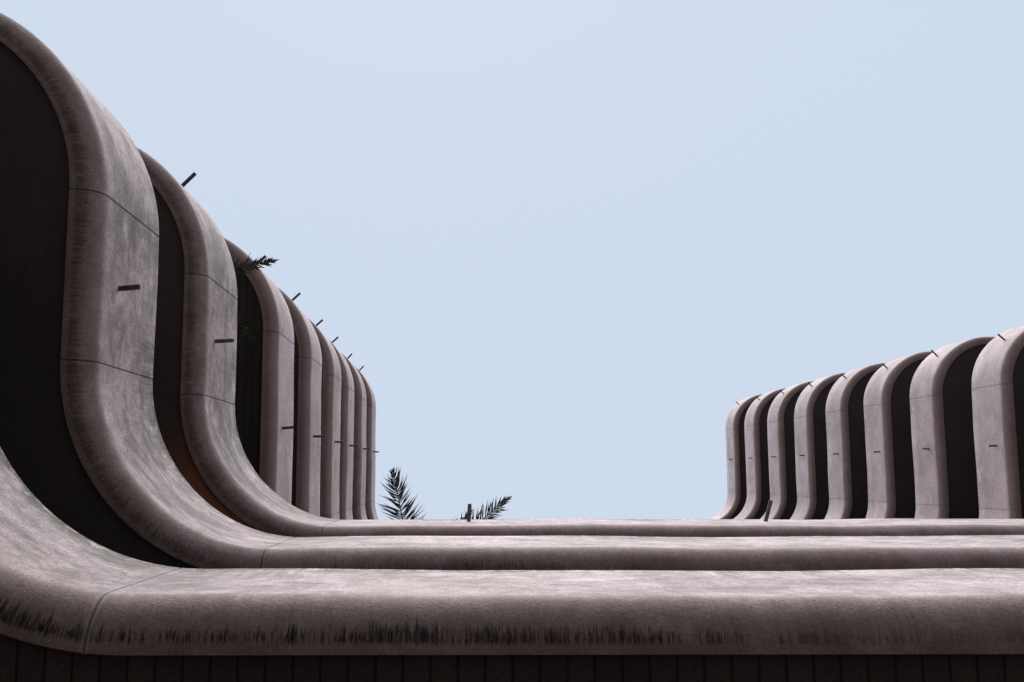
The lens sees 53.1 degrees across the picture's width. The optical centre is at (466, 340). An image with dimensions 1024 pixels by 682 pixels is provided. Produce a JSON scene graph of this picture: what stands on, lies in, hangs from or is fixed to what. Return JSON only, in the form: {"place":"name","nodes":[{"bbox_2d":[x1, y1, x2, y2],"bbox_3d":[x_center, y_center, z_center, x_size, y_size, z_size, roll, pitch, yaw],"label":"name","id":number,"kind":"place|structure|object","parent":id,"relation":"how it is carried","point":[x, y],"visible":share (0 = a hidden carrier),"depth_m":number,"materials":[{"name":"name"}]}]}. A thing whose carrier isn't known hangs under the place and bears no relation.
{"place":"outdoors","nodes":[
{"label":"outdoors","id":0,"kind":"place"},
{"bbox_2d":[0,13,1023,681],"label":"apartment building","id":1,"kind":"structure","parent":0,"point":[186,481],"depth_m":6.46,"materials":[{"name":"concrete"}]},
{"bbox_2d":[0,0,1023,519],"label":"sky","id":2,"kind":"structure","parent":0,"point":[556,245],"materials":[{"name":"blue"}]},
{"bbox_3d":[-0.624,2.389,9.425,0.580,0.540,0.580,0,-97,0],"label":"planter","id":3,"kind":"object","parent":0,"visible":0},
{"bbox_2d":[378,467,511,519],"bbox_3d":[-0.673,2.556,11.205,2.544,3.121,2.397,0,-97,0],"label":"palm tree","id":4,"kind":"object","parent":3,"relation":"in","point":[504,501],"visible":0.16,"depth_m":12.06,"materials":[{"name":"green plant"}]},
{"bbox_3d":[-3.135,-0.908,9.829,0.580,0.540,0.580,0,-97,0],"label":"planter","id":5,"kind":"object","parent":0,"visible":0},
{"bbox_2d":[232,252,279,341],"bbox_3d":[-2.872,-0.488,11.386,1.345,2.738,1.258,0,-97,0],"label":"palm tree","id":6,"kind":"object","parent":5,"relation":"in","point":[250,265],"visible":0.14,"depth_m":11.87,"materials":[{"name":"green plant"}]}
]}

